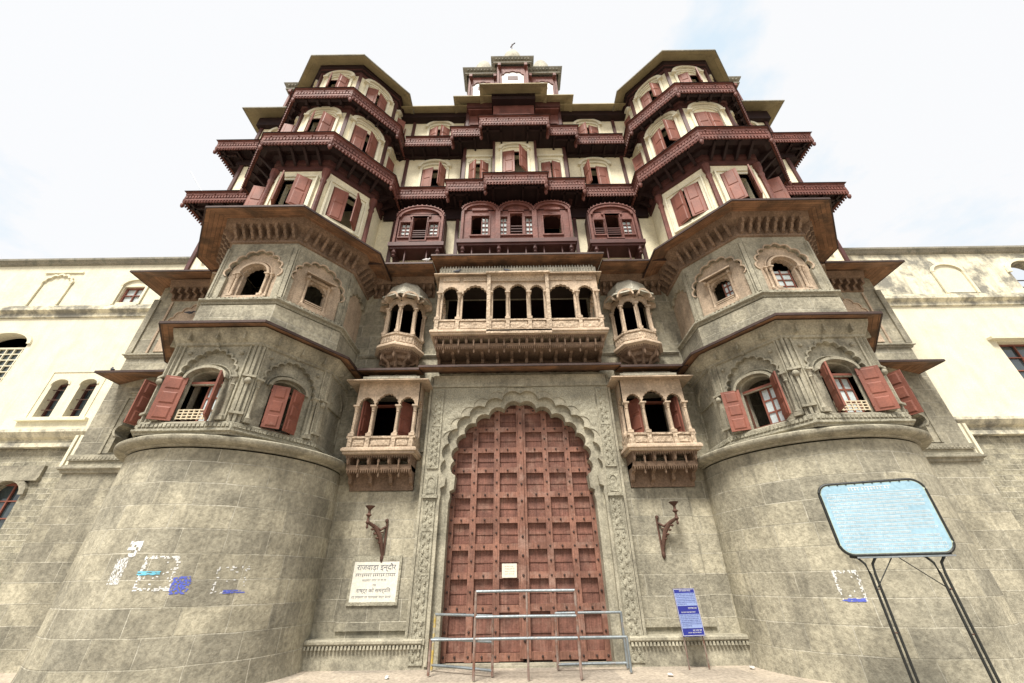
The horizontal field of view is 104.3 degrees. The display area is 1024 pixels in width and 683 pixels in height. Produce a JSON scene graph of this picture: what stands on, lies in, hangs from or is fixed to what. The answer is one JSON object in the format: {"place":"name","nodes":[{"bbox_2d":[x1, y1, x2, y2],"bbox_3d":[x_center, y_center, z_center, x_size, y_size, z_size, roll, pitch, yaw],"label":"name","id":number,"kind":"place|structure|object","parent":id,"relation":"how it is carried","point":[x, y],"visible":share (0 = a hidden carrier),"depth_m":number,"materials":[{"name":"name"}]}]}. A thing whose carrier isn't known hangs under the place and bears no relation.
{"place":"outdoors","nodes":[
{"label":"outdoors","id":0,"kind":"place"},
{"bbox_2d":[0,257,189,585],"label":"plastered wing","id":1,"kind":"structure","parent":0,"point":[69,327],"depth_m":12.71,"materials":[{"name":"beige paint"}]},
{"bbox_2d":[0,483,19,528],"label":"window","id":2,"kind":"structure","parent":1,"relation":"in","point":[9,496],"depth_m":10.68,"materials":[{"name":"grey glass"}]},
{"bbox_2d":[0,347,25,381],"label":"window","id":3,"kind":"structure","parent":1,"relation":"in","point":[8,356],"depth_m":12.87,"materials":[{"name":"beige glass"}]},
{"bbox_2d":[41,385,67,416],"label":"window","id":4,"kind":"structure","parent":1,"relation":"in","point":[53,402],"depth_m":12.12,"materials":[{"name":"grey glass"}]},
{"bbox_2d":[70,384,96,415],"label":"window","id":5,"kind":"structure","parent":1,"relation":"in","point":[90,388],"depth_m":12.13,"materials":[{"name":"grey glass"}]},
{"bbox_2d":[119,288,144,301],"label":"window","id":6,"kind":"structure","parent":1,"relation":"in","point":[131,294],"depth_m":14.07,"materials":[{"name":"white glass"}]},
{"bbox_2d":[0,665,831,682],"bbox_3d":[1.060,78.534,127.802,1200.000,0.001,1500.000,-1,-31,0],"label":"ground","id":7,"kind":"structure","parent":0,"point":[720,674],"depth_m":7.28,"materials":[{"name":"beige stone"}]},
{"bbox_2d":[430,613,493,676],"bbox_3d":[-0.971,5.840,7.722,1.430,0.927,0.050,-16,-34,24],"label":"pipe barricade","id":8,"kind":"object","parent":7,"relation":"on","point":[432,665],"visible":0.76,"depth_m":7.63,"materials":[{"name":"grey metal"}]},
{"bbox_2d":[0,43,1023,682],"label":"palace","id":9,"kind":"structure","parent":7,"relation":"on","point":[682,301],"depth_m":9.81,"materials":[{"name":"stone"}]},
{"bbox_2d":[106,557,128,584],"bbox_3d":[-6.693,3.899,6.765,0.215,0.410,0.008,-2,-31,3],"label":"torn poster","id":10,"kind":"object","parent":9,"relation":"attached to","point":[116,566],"visible":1,"depth_m":6.76,"materials":[{"name":"white paper"}]},
{"bbox_2d":[127,541,143,556],"bbox_3d":[-6.585,3.616,6.936,0.235,0.258,0.006,-1,-31,0],"label":"torn poster","id":11,"kind":"object","parent":9,"relation":"attached to","point":[139,544],"visible":1,"depth_m":6.95,"materials":[{"name":"white paper"}]},
{"bbox_2d":[124,379,156,425],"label":"window","id":12,"kind":"structure","parent":9,"relation":"in","point":[148,387],"depth_m":8.47,"materials":[{"name":"red wood"}]},
{"bbox_2d":[132,556,180,590],"bbox_3d":[-6.069,3.956,6.797,0.598,0.531,0.024,6,-32,-11],"label":"torn poster","id":13,"kind":"object","parent":9,"relation":"attached to","point":[141,571],"visible":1,"depth_m":6.79,"materials":[{"name":"white paper"}]},
{"bbox_2d":[169,576,190,593],"bbox_3d":[-5.671,4.167,6.806,0.282,0.267,0.007,12,-33,-20],"label":"torn poster","id":14,"kind":"object","parent":9,"relation":"attached to","point":[181,585],"visible":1,"depth_m":6.81,"materials":[{"name":"blue paper"}]},
{"bbox_2d":[146,370,223,421],"bbox_3d":[-6.697,1.185,8.316,1.323,0.990,0.640,-1,-31,0],"label":"window","id":15,"kind":"structure","parent":9,"relation":"in","point":[166,401],"depth_m":8.27,"materials":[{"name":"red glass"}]},
{"bbox_2d":[210,566,249,593],"bbox_3d":[-5.055,4.294,7.184,0.548,0.430,0.023,24,-39,-34],"label":"torn poster","id":16,"kind":"object","parent":9,"relation":"attached to","point":[229,591],"visible":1,"depth_m":7.12,"materials":[{"name":"paper"}]},
{"bbox_2d":[244,185,265,204],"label":"window","id":17,"kind":"structure","parent":9,"relation":"in","point":[253,198],"depth_m":12.38,"materials":[{"name":"wood"}]},
{"bbox_2d":[259,385,304,434],"bbox_3d":[-5.186,1.569,8.989,0.435,0.990,0.800,-20,-36,29],"label":"window","id":18,"kind":"structure","parent":9,"relation":"in","point":[276,405],"depth_m":8.88,"materials":[{"name":"red wood"}]},
{"bbox_2d":[280,123,294,131],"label":"window","id":19,"kind":"structure","parent":9,"relation":"in","point":[286,127],"depth_m":14.25,"materials":[{"name":"red wood"}]},
{"bbox_2d":[271,170,311,204],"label":"window","id":20,"kind":"structure","parent":9,"relation":"in","point":[299,190],"depth_m":11.99,"materials":[{"name":"wood"}]},
{"bbox_2d":[305,110,335,130],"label":"window","id":21,"kind":"structure","parent":9,"relation":"in","point":[326,122],"depth_m":13.82,"materials":[{"name":"red wood"}]},
{"bbox_2d":[325,72,349,86],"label":"window","id":22,"kind":"structure","parent":9,"relation":"in","point":[342,81],"depth_m":15.31,"materials":[{"name":"red wood"}]},
{"bbox_2d":[325,187,361,231],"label":"window","id":23,"kind":"structure","parent":9,"relation":"in","point":[338,200],"depth_m":12.49,"materials":[{"name":"red wood"}]},
{"bbox_2d":[349,124,377,158],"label":"window","id":24,"kind":"structure","parent":9,"relation":"in","point":[358,136],"depth_m":14.33,"materials":[{"name":"wood"}]},
{"bbox_2d":[345,556,402,605],"bbox_3d":[-3.058,5.324,8.878,1.120,0.950,0.030,-1,-31,0],"label":"marble plaque","id":25,"kind":"object","parent":9,"relation":"attached to","point":[374,581],"visible":1,"depth_m":8.86,"materials":[{"name":"stone"}]},
{"bbox_2d":[366,87,386,111],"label":"window","id":26,"kind":"structure","parent":9,"relation":"in","point":[372,93],"depth_m":15.81,"materials":[{"name":"red wood"}]},
{"bbox_2d":[365,505,388,562],"bbox_3d":[-3.171,4.446,9.192,0.625,1.180,0.220,23,-38,-33],"label":"lamp bracket","id":27,"kind":"object","parent":9,"relation":"attached to","point":[377,530],"visible":1,"depth_m":9.23,"materials":[{"name":"metal"}]},
{"bbox_2d":[357,400,412,435],"bbox_3d":[-3.309,2.275,10.566,1.279,1.440,0.669,-1,-31,0],"label":"window","id":28,"kind":"structure","parent":9,"relation":"in","point":[406,414],"depth_m":10.59,"materials":[{"name":"red wood"}]},
{"bbox_2d":[386,156,393,171],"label":"window","id":29,"kind":"structure","parent":9,"relation":"in","point":[390,165],"depth_m":15.46,"materials":[{"name":"red wood"}]},
{"bbox_2d":[397,118,405,135],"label":"window","id":30,"kind":"structure","parent":9,"relation":"in","point":[401,122],"depth_m":16.90,"materials":[{"name":"red wood"}]},
{"bbox_2d":[420,161,445,185],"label":"window","id":31,"kind":"structure","parent":9,"relation":"in","point":[426,179],"depth_m":15.48,"materials":[{"name":"wood"}]},
{"bbox_2d":[429,124,449,134],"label":"window","id":32,"kind":"structure","parent":9,"relation":"in","point":[444,130],"depth_m":17.04,"materials":[{"name":"red wood"}]},
{"bbox_2d":[468,159,488,177],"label":"window","id":33,"kind":"structure","parent":9,"relation":"in","point":[484,167],"depth_m":15.12,"materials":[{"name":"red wood"}]},
{"bbox_2d":[502,144,527,171],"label":"window","id":34,"kind":"structure","parent":9,"relation":"in","point":[508,161],"depth_m":14.92,"materials":[{"name":"red wood"}]},
{"bbox_2d":[440,405,611,662],"bbox_3d":[0.257,4.190,9.910,3.800,5.980,0.331,-1,-31,0],"label":"gate door","id":35,"kind":"structure","parent":9,"relation":"in","point":[522,496],"depth_m":9.49,"materials":[{"name":"wood"}]},
{"bbox_2d":[502,563,516,577],"bbox_3d":[-0.059,5.259,9.139,0.340,0.280,0.008,-1,-31,0],"label":"paper notice","id":36,"kind":"object","parent":35,"relation":"attached to","point":[509,570],"visible":1,"depth_m":9.14,"materials":[{"name":"paper"}]},
{"bbox_2d":[541,160,561,176],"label":"window","id":37,"kind":"structure","parent":9,"relation":"in","point":[546,166],"depth_m":15.18,"materials":[{"name":"wood"}]},
{"bbox_2d":[578,122,598,132],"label":"window","id":38,"kind":"structure","parent":9,"relation":"in","point":[582,128],"depth_m":17.05,"materials":[{"name":"wood"}]},
{"bbox_2d":[583,159,609,183],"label":"window","id":39,"kind":"structure","parent":9,"relation":"in","point":[602,174],"depth_m":15.49,"materials":[{"name":"red wood"}]},
{"bbox_2d":[624,115,630,126],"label":"window","id":40,"kind":"structure","parent":9,"relation":"in","point":[628,118],"depth_m":16.98,"materials":[{"name":"red wood"}]},
{"bbox_2d":[632,152,643,170],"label":"window","id":41,"kind":"structure","parent":9,"relation":"in","point":[637,161],"depth_m":15.41,"materials":[{"name":"red wood"}]},
{"bbox_2d":[640,82,661,107],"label":"window","id":42,"kind":"structure","parent":9,"relation":"in","point":[645,99],"depth_m":15.81,"materials":[{"name":"red wood"}]},
{"bbox_2d":[628,396,685,431],"bbox_3d":[3.769,2.180,10.566,1.279,1.440,0.669,-1,-31,0],"label":"window","id":43,"kind":"structure","parent":9,"relation":"in","point":[634,409],"depth_m":10.57,"materials":[{"name":"wood"}]},
{"bbox_2d":[651,119,680,155],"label":"window","id":44,"kind":"structure","parent":9,"relation":"in","point":[657,139],"depth_m":14.28,"materials":[{"name":"wood"}]},
{"bbox_2d":[655,501,678,558],"bbox_3d":[3.650,4.354,9.192,0.625,1.180,0.220,-24,-38,33],"label":"lamp bracket","id":45,"kind":"object","parent":9,"relation":"attached to","point":[666,528],"visible":1,"depth_m":9.22,"materials":[{"name":"metal"}]},
{"bbox_2d":[671,182,708,226],"bbox_3d":[5.600,-4.346,12.621,0.300,1.420,0.960,25,-40,-36],"label":"window","id":46,"kind":"structure","parent":9,"relation":"in","point":[695,198],"depth_m":12.53,"materials":[{"name":"wood"}]},
{"bbox_2d":[677,67,702,81],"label":"window","id":47,"kind":"structure","parent":9,"relation":"in","point":[684,77],"depth_m":15.39,"materials":[{"name":"red wood"}]},
{"bbox_2d":[693,111,723,125],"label":"window","id":48,"kind":"structure","parent":9,"relation":"in","point":[704,118],"depth_m":13.94,"materials":[{"name":"red wood"}]},
{"bbox_2d":[722,282,734,296],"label":"window","id":49,"kind":"structure","parent":9,"relation":"in","point":[727,288],"depth_m":10.75,"materials":[{"name":"white glass"}]},
{"bbox_2d":[720,164,762,198],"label":"window","id":50,"kind":"structure","parent":9,"relation":"in","point":[731,179],"depth_m":11.99,"materials":[{"name":"red wood"}]},
{"bbox_2d":[720,371,790,431],"bbox_3d":[5.616,1.433,9.005,0.577,0.990,1.363,15,-35,-25],"label":"window","id":51,"kind":"structure","parent":9,"relation":"in","point":[773,398],"depth_m":9.11,"materials":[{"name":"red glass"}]},
{"bbox_2d":[767,176,790,197],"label":"window","id":52,"kind":"structure","parent":9,"relation":"in","point":[776,184],"depth_m":12.32,"materials":[{"name":"red wood"}]},
{"bbox_2d":[773,270,796,287],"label":"window","id":53,"kind":"structure","parent":9,"relation":"in","point":[784,278],"depth_m":10.29,"materials":[{"name":"white glass"}]},
{"bbox_2d":[831,570,867,601],"bbox_3d":[5.841,4.225,6.888,0.387,0.472,0.017,-19,-36,28],"label":"torn poster","id":54,"kind":"object","parent":9,"relation":"attached to","point":[864,599],"visible":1,"depth_m":6.83,"materials":[{"name":"white paper"}]},
{"bbox_2d":[820,361,900,412],"bbox_3d":[7.098,1.026,8.362,1.298,0.990,0.590,4,-31,-8],"label":"window","id":55,"kind":"structure","parent":9,"relation":"in","point":[845,397],"depth_m":8.29,"materials":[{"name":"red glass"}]},
{"bbox_2d":[887,369,923,414],"bbox_3d":[8.352,1.119,8.564,0.067,0.970,0.404,12,-33,-20],"label":"window","id":56,"kind":"structure","parent":9,"relation":"in","point":[896,378],"depth_m":8.48,"materials":[{"name":"red wood"}]},
{"bbox_2d":[472,589,582,680],"bbox_3d":[0.262,5.302,7.254,1.930,1.337,0.050,-1,-31,0],"label":"pipe barricade","id":57,"kind":"object","parent":7,"relation":"on","point":[527,637],"visible":1,"depth_m":7.34,"materials":[{"name":"grey metal"}]},
{"bbox_2d":[427,635,632,675],"bbox_3d":[0.330,5.893,7.481,3.800,0.557,0.053,0,-31,-1],"label":"pipe barricade","id":58,"kind":"object","parent":7,"relation":"on","point":[581,637],"visible":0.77,"depth_m":7.57,"materials":[{"name":"grey metal"}]},
{"bbox_2d":[554,611,628,669],"bbox_3d":[1.560,5.924,7.920,1.410,0.927,0.050,1,-31,-3],"label":"pipe barricade","id":59,"kind":"object","parent":7,"relation":"on","point":[626,663],"visible":0.8,"depth_m":7.86,"materials":[{"name":"grey metal"}]},
{"bbox_2d":[673,588,709,669],"bbox_3d":[3.577,5.692,7.925,0.454,1.324,0.077,-1,-31,0],"label":"notice sign","id":60,"kind":"object","parent":7,"relation":"on","point":[690,619],"visible":1,"depth_m":8.02,"materials":[{"name":"blue metal"}]},
{"bbox_2d":[817,478,1000,682],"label":"information board","id":61,"kind":"object","parent":7,"relation":"on","point":[899,518],"visible":1,"depth_m":5.89,"materials":[{"name":"blue metal"}]},
{"bbox_2d":[0,0,1023,286],"label":"sky","id":62,"kind":"structure","parent":0,"point":[108,108],"materials":[{"name":"white"}]},
{"bbox_2d":[843,245,1023,531],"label":"plastered wing","id":63,"kind":"structure","parent":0,"point":[959,310],"depth_m":12.90,"materials":[{"name":"beige paint"}]},
{"bbox_2d":[999,344,1023,378],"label":"window","id":64,"kind":"structure","parent":63,"relation":"in","point":[1015,352],"depth_m":12.72,"materials":[{"name":"grey glass"}]}
]}

